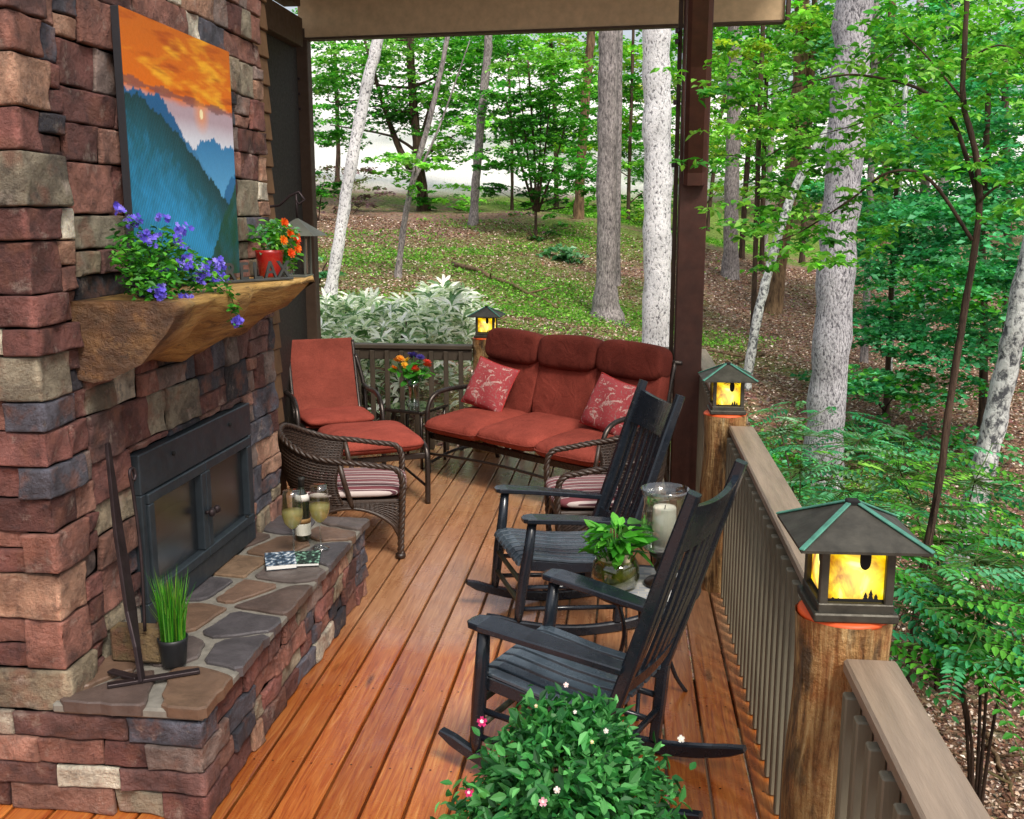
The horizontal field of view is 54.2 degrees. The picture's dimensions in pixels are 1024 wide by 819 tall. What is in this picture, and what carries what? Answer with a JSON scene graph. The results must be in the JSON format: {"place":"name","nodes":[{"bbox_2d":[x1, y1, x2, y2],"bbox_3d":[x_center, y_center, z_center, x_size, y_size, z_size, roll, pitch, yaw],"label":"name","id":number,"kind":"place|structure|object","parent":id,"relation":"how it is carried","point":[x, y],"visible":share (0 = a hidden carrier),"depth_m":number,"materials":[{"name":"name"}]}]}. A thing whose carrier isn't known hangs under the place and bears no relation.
{"place":"outdoors","nodes":[
{"label":"outdoors","id":0,"kind":"place"},
{"bbox_2d":[273,0,1023,111],"label":"sky","id":1,"kind":"structure","parent":0,"point":[628,33],"materials":[{"name":"white"}]},
{"bbox_2d":[311,40,1023,818],"bbox_3d":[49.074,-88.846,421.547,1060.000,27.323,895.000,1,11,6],"label":"ground","id":2,"kind":"structure","parent":0,"point":[391,206],"depth_m":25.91,"materials":[{"name":"green plant"}]},
{"bbox_2d":[315,170,341,220],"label":"shrub","id":3,"kind":"object","parent":2,"relation":"on","point":[324,193],"visible":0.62,"depth_m":30.10,"materials":[{"name":"green plant"}]},
{"bbox_2d":[318,256,346,283],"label":"shrub","id":4,"kind":"object","parent":2,"relation":"on","point":[322,274],"visible":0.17,"depth_m":18.23,"materials":[{"name":"green plant"}]},
{"bbox_2d":[322,39,383,298],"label":"tree","id":5,"kind":"object","parent":2,"relation":"on","point":[344,207],"visible":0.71,"depth_m":15.89,"materials":[{"name":"white plant"}]},
{"bbox_2d":[315,165,395,213],"bbox_3d":[-5.641,-7.397,33.917,2.955,1.759,2.773,5,12,26],"label":"shrub","id":6,"kind":"object","parent":2,"relation":"on","point":[357,203],"visible":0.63,"depth_m":33.97,"materials":[{"name":"green plant"}]},
{"bbox_2d":[295,12,509,202],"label":"tree","id":7,"kind":"object","parent":2,"relation":"on","point":[325,143],"visible":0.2,"depth_m":41.47,"materials":[{"name":"green plant"}]},
{"bbox_2d":[320,274,499,423],"bbox_3d":[-1.998,-0.498,11.261,3.464,2.056,3.448,1,11,6],"label":"rhododendron","id":8,"kind":"object","parent":2,"relation":"on","point":[433,309],"visible":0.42,"depth_m":10.40,"materials":[{"name":"green plant"}]},
{"bbox_2d":[311,34,512,210],"bbox_3d":[-4.139,-11.004,35.025,8.613,9.000,5.349,1,11,6],"label":"tree","id":9,"kind":"object","parent":2,"relation":"on","point":[414,99],"visible":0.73,"depth_m":34.79,"materials":[{"name":"green plant"}]},
{"bbox_2d":[361,37,469,277],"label":"tree","id":10,"kind":"object","parent":2,"relation":"on","point":[419,165],"visible":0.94,"depth_m":20.54,"materials":[{"name":"grey plant"}]},
{"bbox_2d":[467,35,492,225],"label":"tree","id":11,"kind":"object","parent":2,"relation":"on","point":[473,218],"visible":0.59,"depth_m":30.21,"materials":[{"name":"grey plant"}]},
{"bbox_2d":[451,262,557,308],"bbox_3d":[-0.170,-2.698,21.361,0.647,0.773,4.396,-8,13,-35],"label":"fallen branch","id":12,"kind":"object","parent":2,"relation":"on","point":[467,267],"visible":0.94,"depth_m":21.29,"materials":[{"name":"brown wood"}]},
{"bbox_2d":[395,31,643,207],"bbox_3d":[0.241,-12.428,40.596,10.684,9.394,4.286,1,11,6],"label":"tree","id":13,"kind":"object","parent":2,"relation":"on","point":[522,40],"visible":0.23,"depth_m":39.93,"materials":[{"name":"green plant"}]},
{"bbox_2d":[412,35,643,213],"bbox_3d":[0.433,-9.855,36.869,8.061,7.229,6.824,-6,12,-28],"label":"tree","id":14,"kind":"object","parent":2,"relation":"on","point":[454,113],"visible":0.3,"depth_m":36.40,"materials":[{"name":"green plant"}]},
{"bbox_2d":[506,211,573,241],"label":"shrub","id":15,"kind":"object","parent":2,"relation":"on","point":[560,225],"visible":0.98,"depth_m":28.61,"materials":[{"name":"green plant"}]},
{"bbox_2d":[463,41,627,234],"bbox_3d":[0.955,-7.715,29.077,4.835,5.845,3.676,1,11,6],"label":"tree","id":16,"kind":"object","parent":2,"relation":"on","point":[554,63],"visible":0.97,"depth_m":28.70,"materials":[{"name":"green plant"}]},
{"bbox_2d":[536,243,594,263],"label":"shrub","id":17,"kind":"object","parent":2,"relation":"on","point":[566,254],"visible":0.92,"depth_m":25.69,"materials":[{"name":"green plant"}]},
{"bbox_2d":[572,31,594,218],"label":"tree","id":18,"kind":"object","parent":2,"relation":"on","point":[578,209],"visible":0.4,"depth_m":32.61,"materials":[{"name":"brown plant"}]},
{"bbox_2d":[589,31,629,326],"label":"tree","id":19,"kind":"object","parent":2,"relation":"on","point":[605,301],"visible":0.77,"depth_m":19.30,"materials":[{"name":"grey plant"}]},
{"bbox_2d":[615,30,622,285],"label":"tree","id":20,"kind":"object","parent":2,"relation":"on","point":[618,160],"visible":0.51,"depth_m":23.14,"materials":[{"name":"grey plant"}]},
{"bbox_2d":[517,468,737,818],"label":"deck frame","id":21,"kind":"object","parent":2,"relation":"on","point":[625,706],"depth_m":5.19,"materials":[{"name":"brown wood"}]},
{"bbox_2d":[0,446,778,818],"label":"deck","id":22,"kind":"structure","parent":21,"relation":"on","point":[386,684],"depth_m":4.24,"materials":[{"name":"brown wood"}]},
{"bbox_2d":[0,0,369,818],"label":"stone fireplace","id":23,"kind":"object","parent":22,"relation":"on","point":[174,402],"visible":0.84,"depth_m":3.40,"materials":[{"name":"stone"}]},
{"bbox_2d":[104,442,199,688],"bbox_3d":[-1.256,0.512,3.410,0.299,0.799,0.220,-5,12,-25],"label":"fireplace tool stand","id":24,"kind":"object","parent":23,"relation":"on","point":[129,603],"visible":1,"depth_m":3.41,"materials":[{"name":"metal"}]},
{"bbox_2d":[146,565,194,667],"bbox_3d":[-1.191,0.725,3.491,0.174,0.355,0.154,-1,11,-5],"label":"grass pot","id":25,"kind":"object","parent":23,"relation":"on","point":[171,621],"depth_m":3.48,"materials":[{"name":"green plant"}]},
{"bbox_2d":[105,201,243,327],"bbox_3d":[-1.216,-0.495,3.536,0.287,0.468,0.617,2,11,13],"label":"lobelia pot","id":26,"kind":"object","parent":23,"relation":"on","point":[153,275],"visible":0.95,"depth_m":3.42,"materials":[{"name":"purple plant"}]},
{"bbox_2d":[110,5,239,285],"bbox_3d":[-1.318,-1.011,4.018,0.032,0.965,0.980,1,11,6],"label":"canvas painting","id":27,"kind":"object","parent":23,"relation":"on","point":[174,103],"visible":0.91,"depth_m":3.91},
{"bbox_2d":[144,462,215,599],"bbox_3d":[-1.347,0.482,4.076,0.087,0.424,0.520,1,11,6],"label":"fire door","id":28,"kind":"structure","parent":23,"relation":"in","point":[177,512],"depth_m":4.10,"materials":[{"name":"glass"}]},
{"bbox_2d":[202,436,253,555],"bbox_3d":[-1.288,0.385,4.588,0.087,0.424,0.520,1,11,6],"label":"fire door","id":29,"kind":"structure","parent":23,"relation":"in","point":[228,472],"depth_m":4.62,"materials":[{"name":"metal"}]},
{"bbox_2d":[222,260,293,283],"bbox_3d":[-1.110,-0.601,4.358,0.050,0.085,0.380,7,13,34],"label":"word sign","id":30,"kind":"object","parent":23,"relation":"on","point":[242,279],"visible":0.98,"depth_m":4.35,"materials":[{"name":"metal"}]},
{"bbox_2d":[246,218,303,276],"bbox_3d":[-1.120,-0.778,4.785,0.257,0.277,0.307,1,11,6],"label":"orange flower pot","id":31,"kind":"object","parent":23,"relation":"on","point":[279,240],"visible":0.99,"depth_m":4.70,"materials":[{"name":"green plant"}]},
{"bbox_2d":[264,551,296,570],"bbox_3d":[-1.058,0.690,4.570,0.136,0.022,0.190,-3,11,-15],"label":"paperback book","id":32,"kind":"object","parent":23,"relation":"on","point":[282,560],"visible":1,"depth_m":4.54,"materials":[{"name":"blue paper"}]},
{"bbox_2d":[281,489,302,528],"bbox_3d":[-1.020,0.528,4.653,0.099,0.311,0.099,1,11,6],"label":"wine glass","id":33,"kind":"object","parent":23,"relation":"on","point":[292,517],"visible":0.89,"depth_m":4.62,"materials":[{"name":"yellow"}]},
{"bbox_2d":[294,477,310,540],"bbox_3d":[-1.024,0.482,4.880,0.078,0.316,0.077,1,11,6],"label":"wine bottle","id":34,"kind":"object","parent":23,"relation":"on","point":[303,531],"visible":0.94,"depth_m":4.86,"materials":[{"name":"glass"}]},
{"bbox_2d":[294,550,320,566],"bbox_3d":[-0.948,0.687,4.608,0.126,0.014,0.180,-1,11,-7],"label":"paperback book","id":35,"kind":"object","parent":23,"relation":"on","point":[307,558],"visible":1,"depth_m":4.59,"materials":[{"name":"green paper"}]},
{"bbox_2d":[309,484,329,549],"bbox_3d":[-0.913,0.509,4.750,0.099,0.311,0.099,1,11,6],"label":"wine glass","id":36,"kind":"object","parent":23,"relation":"on","point":[319,511],"visible":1,"depth_m":4.72,"materials":[{"name":"yellow"}]},
{"bbox_2d":[251,0,287,509],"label":"house wall","id":37,"kind":"structure","parent":22,"relation":"on","point":[263,51],"depth_m":5.75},
{"bbox_2d":[269,191,326,277],"bbox_3d":[-1.228,-0.945,5.393,0.410,0.460,0.260,1,11,6],"label":"wall lantern","id":38,"kind":"object","parent":37,"relation":"attached to","point":[308,230],"depth_m":5.35,"materials":[{"name":"metal"}]},
{"bbox_2d":[266,33,310,439],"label":"shaded side wall","id":39,"kind":"structure","parent":22,"relation":"on","point":[284,114],"depth_m":8.03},
{"bbox_2d":[263,0,790,46],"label":"porch roof","id":40,"kind":"structure","parent":39,"relation":"on","point":[329,20],"depth_m":7.85,"materials":[{"name":"paint"}]},
{"bbox_2d":[296,28,320,431],"bbox_3d":[-1.730,-1.412,8.552,0.110,3.500,0.122,1,11,6],"label":"corner post","id":41,"kind":"object","parent":22,"relation":"on","point":[306,123],"visible":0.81,"depth_m":8.41,"materials":[{"name":"wood"}]},
{"bbox_2d":[284,337,385,463],"bbox_3d":[-1.450,-0.033,8.035,0.703,0.991,0.827,-4,11,-21],"label":"lounge chair","id":42,"kind":"object","parent":22,"relation":"on","point":[323,383],"visible":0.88,"depth_m":8.23,"materials":[{"name":"red fabric"}]},
{"bbox_2d":[276,423,406,559],"bbox_3d":[-1.022,0.459,6.060,0.762,0.757,0.659,-1,11,-6],"label":"wicker armchair","id":43,"kind":"object","parent":22,"relation":"on","point":[315,457],"visible":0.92,"depth_m":5.81,"materials":[{"name":"brown wicker"}]},
{"bbox_2d":[317,420,430,513],"bbox_3d":[-1.015,0.375,7.145,0.700,0.511,0.775,-4,11,-21],"label":"ottoman","id":44,"kind":"object","parent":22,"relation":"on","point":[405,438],"visible":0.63,"depth_m":6.92,"materials":[{"name":"red fabric"}]},
{"bbox_2d":[379,400,447,468],"bbox_3d":[-0.799,0.199,8.181,0.412,0.472,0.412,5,12,26],"label":"glass side table","id":45,"kind":"object","parent":22,"relation":"on","point":[402,407],"visible":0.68,"depth_m":8.05,"materials":[{"name":"brown metal"}]},
{"bbox_2d":[388,352,435,405],"bbox_3d":[-0.798,-0.246,8.082,0.378,0.437,0.251,-4,11,-20],"label":"flower vase","id":46,"kind":"object","parent":45,"relation":"on","point":[412,368],"visible":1,"depth_m":8.07,"materials":[{"name":"clear glass"}]},
{"bbox_2d":[355,343,472,449],"bbox_3d":[-1.001,-0.117,8.660,1.340,0.905,0.140,1,11,6],"label":"deck railing","id":47,"kind":"object","parent":22,"relation":"on","point":[387,352],"visible":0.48,"depth_m":8.54,"materials":[{"name":"brown wood"}]},
{"bbox_2d":[472,337,500,453],"bbox_3d":[-0.221,0.038,8.607,0.259,1.329,0.243,8,13,37],"label":"log post","id":48,"kind":"object","parent":22,"relation":"on","point":[478,344],"visible":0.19,"depth_m":8.43,"materials":[{"name":"brown wood"}]},
{"bbox_2d":[467,306,504,337],"bbox_3d":[-0.215,-0.744,8.457,0.282,0.262,0.282,2,11,9],"label":"post lantern","id":49,"kind":"object","parent":48,"relation":"on","point":[486,319],"visible":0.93,"depth_m":8.39,"materials":[{"name":"yellow metal"}]},
{"bbox_2d":[424,328,682,497],"bbox_3d":[0.221,0.024,7.401,1.860,1.114,0.884,10,15,44],"label":"garden sofa","id":50,"kind":"object","parent":22,"relation":"on","point":[550,393],"visible":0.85,"depth_m":7.39,"materials":[{"name":"red fabric"}]},
{"bbox_2d":[461,356,519,411],"bbox_3d":[-0.173,-0.183,7.841,0.399,0.399,0.158,22,-3,32],"label":"throw pillow","id":51,"kind":"object","parent":50,"relation":"on","point":[490,385],"visible":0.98,"depth_m":7.77,"materials":[{"name":"fabric"}]},
{"bbox_2d":[579,372,636,435],"bbox_3d":[0.690,-0.026,7.008,0.399,0.399,0.158,25,2,44],"label":"throw pillow","id":52,"kind":"object","parent":50,"relation":"on","point":[609,401],"visible":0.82,"depth_m":6.95,"materials":[{"name":"fabric"}]},
{"bbox_2d":[430,682,696,818],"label":"impatiens planter","id":53,"kind":"object","parent":22,"relation":"on","point":[581,742],"visible":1,"depth_m":2.66,"materials":[{"name":"plant"}]},
{"bbox_2d":[465,379,684,635],"bbox_3d":[0.335,0.458,4.916,0.987,1.182,0.641,2,10,-15],"label":"rocking chair","id":54,"kind":"object","parent":22,"relation":"on","point":[529,549],"visible":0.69,"depth_m":4.90,"materials":[{"name":"black paint"}]},
{"bbox_2d":[438,458,747,818],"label":"rocking chair","id":55,"kind":"object","parent":22,"relation":"on","point":[546,653],"visible":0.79,"depth_m":3.43,"materials":[{"name":"black paint"}]},
{"bbox_2d":[543,427,666,565],"bbox_3d":[0.545,0.485,5.770,0.681,0.814,0.659,-1,11,-3],"label":"wicker armchair","id":56,"kind":"object","parent":22,"relation":"on","point":[588,479],"visible":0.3,"depth_m":5.60,"materials":[{"name":"brown wicker"}]},
{"bbox_2d":[592,565,700,720],"bbox_3d":[0.541,0.955,4.112,0.452,0.506,0.452,1,11,6],"label":"mosaic table","id":57,"kind":"object","parent":22,"relation":"on","point":[641,589],"visible":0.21,"depth_m":4.17,"materials":[{"name":"tile"}]},
{"bbox_2d":[578,512,657,589],"bbox_3d":[0.424,0.576,4.014,0.330,0.277,0.352,1,11,6],"label":"plant bowl","id":58,"kind":"object","parent":57,"relation":"on","point":[615,567],"visible":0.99,"depth_m":3.97,"materials":[{"name":"clear glass"}]},
{"bbox_2d":[640,482,689,589],"bbox_3d":[0.610,0.510,4.020,0.196,0.400,0.196,1,11,6],"label":"hurricane candle","id":59,"kind":"object","parent":57,"relation":"on","point":[664,519],"visible":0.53,"depth_m":3.98,"materials":[{"name":"clear glass"}]},
{"bbox_2d":[666,0,713,491],"bbox_3d":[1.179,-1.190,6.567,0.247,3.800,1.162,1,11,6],"label":"roof post","id":60,"kind":"object","parent":22,"relation":"on","point":[694,30],"visible":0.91,"depth_m":6.97,"materials":[{"name":"paint"}]},
{"bbox_2d":[695,349,747,492],"bbox_3d":[1.369,0.214,6.908,0.140,0.905,2.940,1,11,6],"label":"deck railing","id":61,"kind":"object","parent":22,"relation":"on","point":[707,361],"visible":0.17,"depth_m":6.94,"materials":[{"name":"brown wood"}]},
{"bbox_2d":[699,410,746,647],"bbox_3d":[1.124,0.665,5.395,0.243,1.329,0.259,4,12,22],"label":"log post","id":62,"kind":"object","parent":22,"relation":"on","point":[716,436],"visible":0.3,"depth_m":5.24,"materials":[{"name":"brown wood"}]},
{"bbox_2d":[698,362,758,414],"bbox_3d":[1.128,-0.117,5.245,0.283,0.262,0.283,1,11,5],"label":"post lantern","id":63,"kind":"object","parent":62,"relation":"on","point":[727,380],"visible":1,"depth_m":5.18,"materials":[{"name":"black metal"}]},
{"bbox_2d":[721,426,804,818],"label":"deck railing","id":64,"kind":"object","parent":22,"relation":"on","point":[763,566],"visible":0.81,"depth_m":3.81,"materials":[{"name":"brown wood"}]},
{"bbox_2d":[781,600,892,818],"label":"log post","id":65,"kind":"object","parent":22,"relation":"on","point":[823,651],"visible":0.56,"depth_m":2.49,"materials":[{"name":"brown wood"}]},
{"bbox_2d":[776,498,934,623],"bbox_3d":[0.840,0.360,2.490,0.311,0.283,0.311,1,11,4],"label":"post lantern","id":66,"kind":"object","parent":65,"relation":"on","point":[851,549],"visible":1,"depth_m":2.42,"materials":[{"name":"black metal"}]},
{"bbox_2d":[834,659,990,818],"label":"deck railing","id":67,"kind":"object","parent":22,"relation":"on","point":[896,759],"visible":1,"depth_m":2.10,"materials":[{"name":"brown wood"}]},
{"bbox_2d":[621,204,643,225],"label":"shrub","id":68,"kind":"object","parent":2,"relation":"on","point":[640,217],"visible":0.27,"depth_m":34.86,"materials":[{"name":"green plant"}]},
{"bbox_2d":[532,30,744,229],"bbox_3d":[4.702,-10.569,36.710,7.947,8.319,5.953,1,11,6],"label":"tree","id":69,"kind":"object","parent":2,"relation":"on","point":[630,122],"visible":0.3,"depth_m":36.54,"materials":[{"name":"green plant"}]},
{"bbox_2d":[318,192,992,520],"bbox_3d":[4.763,-3.630,23.667,38.883,4.326,35.554,1,11,6],"label":"ground cover","id":70,"kind":"object","parent":2,"relation":"on","point":[578,314],"visible":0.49,"depth_m":21.64,"materials":[{"name":"green plant"}]},
{"bbox_2d":[642,29,673,346],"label":"tree","id":71,"kind":"object","parent":2,"relation":"on","point":[658,176],"visible":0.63,"depth_m":13.87,"materials":[{"name":"white plant"}]},
{"bbox_2d":[292,0,1023,232],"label":"distant woods","id":72,"kind":"object","parent":2,"relation":"on","point":[713,101],"visible":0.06,"depth_m":51.75,"materials":[{"name":"green plant"}]},
{"bbox_2d":[593,27,752,216],"bbox_3d":[6.102,-11.087,37.910,6.280,9.878,4.714,1,11,6],"label":"tree","id":73,"kind":"object","parent":2,"relation":"on","point":[639,172],"visible":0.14,"depth_m":38.04,"materials":[{"name":"green plant"}]},
{"bbox_2d":[706,94,725,231],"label":"tree","id":74,"kind":"object","parent":2,"relation":"on","point":[709,204],"visible":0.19,"depth_m":42.35,"materials":[{"name":"brown plant"}]},
{"bbox_2d":[673,343,769,364],"bbox_3d":[3.464,-0.900,16.578,1.646,0.272,1.476,1,11,6],"label":"fallen branch","id":75,"kind":"object","parent":2,"relation":"on","point":[758,353],"visible":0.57,"depth_m":16.50,"materials":[{"name":"brown plant"}]},
{"bbox_2d":[720,26,741,279],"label":"tree","id":76,"kind":"object","parent":2,"relation":"on","point":[730,268],"visible":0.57,"depth_m":26.77,"materials":[{"name":"grey plant"}]},
{"bbox_2d":[738,28,758,258],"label":"tree","id":77,"kind":"object","parent":2,"relation":"on","point":[741,254],"visible":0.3,"depth_m":30.62,"materials":[{"name":"brown plant"}]},
{"bbox_2d":[638,0,885,333],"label":"tree","id":78,"kind":"object","parent":2,"relation":"on","point":[763,43],"visible":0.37,"depth_m":18.63,"materials":[{"name":"green plant"}]},
{"bbox_2d":[707,11,833,271],"bbox_3d":[7.386,-7.836,27.989,5.249,8.590,3.946,1,11,6],"label":"tree","id":79,"kind":"object","parent":2,"relation":"on","point":[771,35],"visible":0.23,"depth_m":27.72,"materials":[{"name":"green plant"}]},
{"bbox_2d":[765,30,779,254],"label":"tree","id":80,"kind":"object","parent":2,"relation":"on","point":[769,169],"visible":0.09,"depth_m":38.01,"materials":[{"name":"brown plant"}]},
{"bbox_2d":[744,125,827,390],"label":"tree","id":81,"kind":"object","parent":2,"relation":"on","point":[750,357],"visible":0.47,"depth_m":13.59,"materials":[{"name":"white plant"}]},
{"bbox_2d":[763,0,816,314],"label":"tree","id":82,"kind":"object","parent":2,"relation":"on","point":[774,302],"visible":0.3,"depth_m":22.88,"materials":[{"name":"brown plant"}]},
{"bbox_2d":[766,447,844,492],"bbox_3d":[2.700,0.721,10.595,1.494,0.662,1.582,9,14,39],"label":"shrub","id":83,"kind":"object","parent":2,"relation":"on","point":[774,456],"visible":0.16,"depth_m":10.52,"materials":[{"name":"green plant"}]},
{"bbox_2d":[798,79,814,262],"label":"tree","id":84,"kind":"object","parent":2,"relation":"on","point":[801,257],"visible":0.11,"depth_m":34.43,"materials":[{"name":"brown plant"}]},
{"bbox_2d":[650,0,1023,686],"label":"tree","id":85,"kind":"object","parent":2,"relation":"on","point":[740,90],"visible":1,"depth_m":5.57,"materials":[{"name":"green plant"}]},
{"bbox_2d":[801,0,873,489],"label":"tree","id":86,"kind":"object","parent":2,"relation":"on","point":[832,338],"visible":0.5,"depth_m":10.47,"materials":[{"name":"grey plant"}]},
{"bbox_2d":[791,485,909,518],"bbox_3d":[3.000,1.019,9.734,1.692,0.619,1.148,-2,11,-11],"label":"shrub","id":87,"kind":"object","parent":2,"relation":"on","point":[864,499],"visible":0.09,"depth_m":9.49,"materials":[{"name":"green plant"}]},
{"bbox_2d":[747,401,969,549],"bbox_3d":[2.597,0.763,8.554,2.336,1.415,3.020,3,11,18],"label":"locust sapling","id":88,"kind":"object","parent":2,"relation":"on","point":[827,494],"visible":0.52,"depth_m":8.64,"materials":[{"name":"green plant"}]},
{"bbox_2d":[877,1,895,267],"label":"tree","id":89,"kind":"object","parent":2,"relation":"on","point":[889,14],"visible":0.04,"depth_m":31.79,"materials":[{"name":"brown plant"}]},
{"bbox_2d":[769,412,1023,475],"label":"shrub","id":90,"kind":"object","parent":2,"relation":"on","point":[961,435],"visible":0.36,"depth_m":11.76,"materials":[{"name":"green plant"}]},
{"bbox_2d":[770,0,1023,331],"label":"tree","id":91,"kind":"object","parent":2,"relation":"on","point":[930,51],"visible":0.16,"depth_m":21.25,"materials":[{"name":"green plant"}]},
{"bbox_2d":[891,46,909,370],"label":"tree","id":92,"kind":"object","parent":2,"relation":"on","point":[905,93],"visible":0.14,"depth_m":14.84,"materials":[{"name":"brown plant"}]},
{"bbox_2d":[784,0,1023,363],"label":"tree","id":93,"kind":"object","parent":2,"relation":"on","point":[939,8],"visible":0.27,"depth_m":16.22,"materials":[{"name":"green plant"}]},
{"bbox_2d":[790,59,1023,385],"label":"tree","id":94,"kind":"object","parent":2,"relation":"on","point":[818,191],"visible":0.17,"depth_m":14.27,"materials":[{"name":"green plant"}]},
{"bbox_2d":[805,441,1023,692],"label":"locust sapling","id":95,"kind":"object","parent":2,"relation":"on","point":[994,527],"visible":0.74,"depth_m":6.61,"materials":[{"name":"green plant"}]},
{"bbox_2d":[813,162,1023,420],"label":"tree","id":96,"kind":"object","parent":2,"relation":"on","point":[888,387],"visible":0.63,"depth_m":11.97,"materials":[{"name":"green plant"}]},
{"bbox_2d":[856,63,1023,429],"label":"tree","id":97,"kind":"object","parent":2,"relation":"on","point":[987,275],"visible":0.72,"depth_m":11.56,"materials":[{"name":"green plant"}]},
{"bbox_2d":[931,0,953,291],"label":"tree","id":98,"kind":"object","parent":2,"relation":"on","point":[943,181],"visible":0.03,"depth_m":28.01,"materials":[{"name":"brown plant"}]},
{"bbox_2d":[889,527,1023,805],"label":"locust sapling","id":99,"kind":"object","parent":2,"relation":"on","point":[1006,651],"visible":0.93,"depth_m":4.66,"materials":[{"name":"green plant"}]},
{"bbox_2d":[919,452,1005,501],"bbox_3d":[5.007,0.737,10.999,0.580,0.268,1.892,7,13,33],"label":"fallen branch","id":100,"kind":"object","parent":2,"relation":"on","point":[929,493],"visible":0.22,"depth_m":11.16,"materials":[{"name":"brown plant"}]},
{"bbox_2d":[940,236,1023,580],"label":"tree","id":101,"kind":"object","parent":2,"relation":"on","point":[995,419],"visible":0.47,"depth_m":8.14,"materials":[{"name":"white plant"}]},
{"bbox_2d":[950,729,1023,796],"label":"fallen branch","id":102,"kind":"object","parent":2,"relation":"on","point":[994,753],"visible":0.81,"depth_m":5.68,"materials":[{"name":"brown wood"}]}
]}

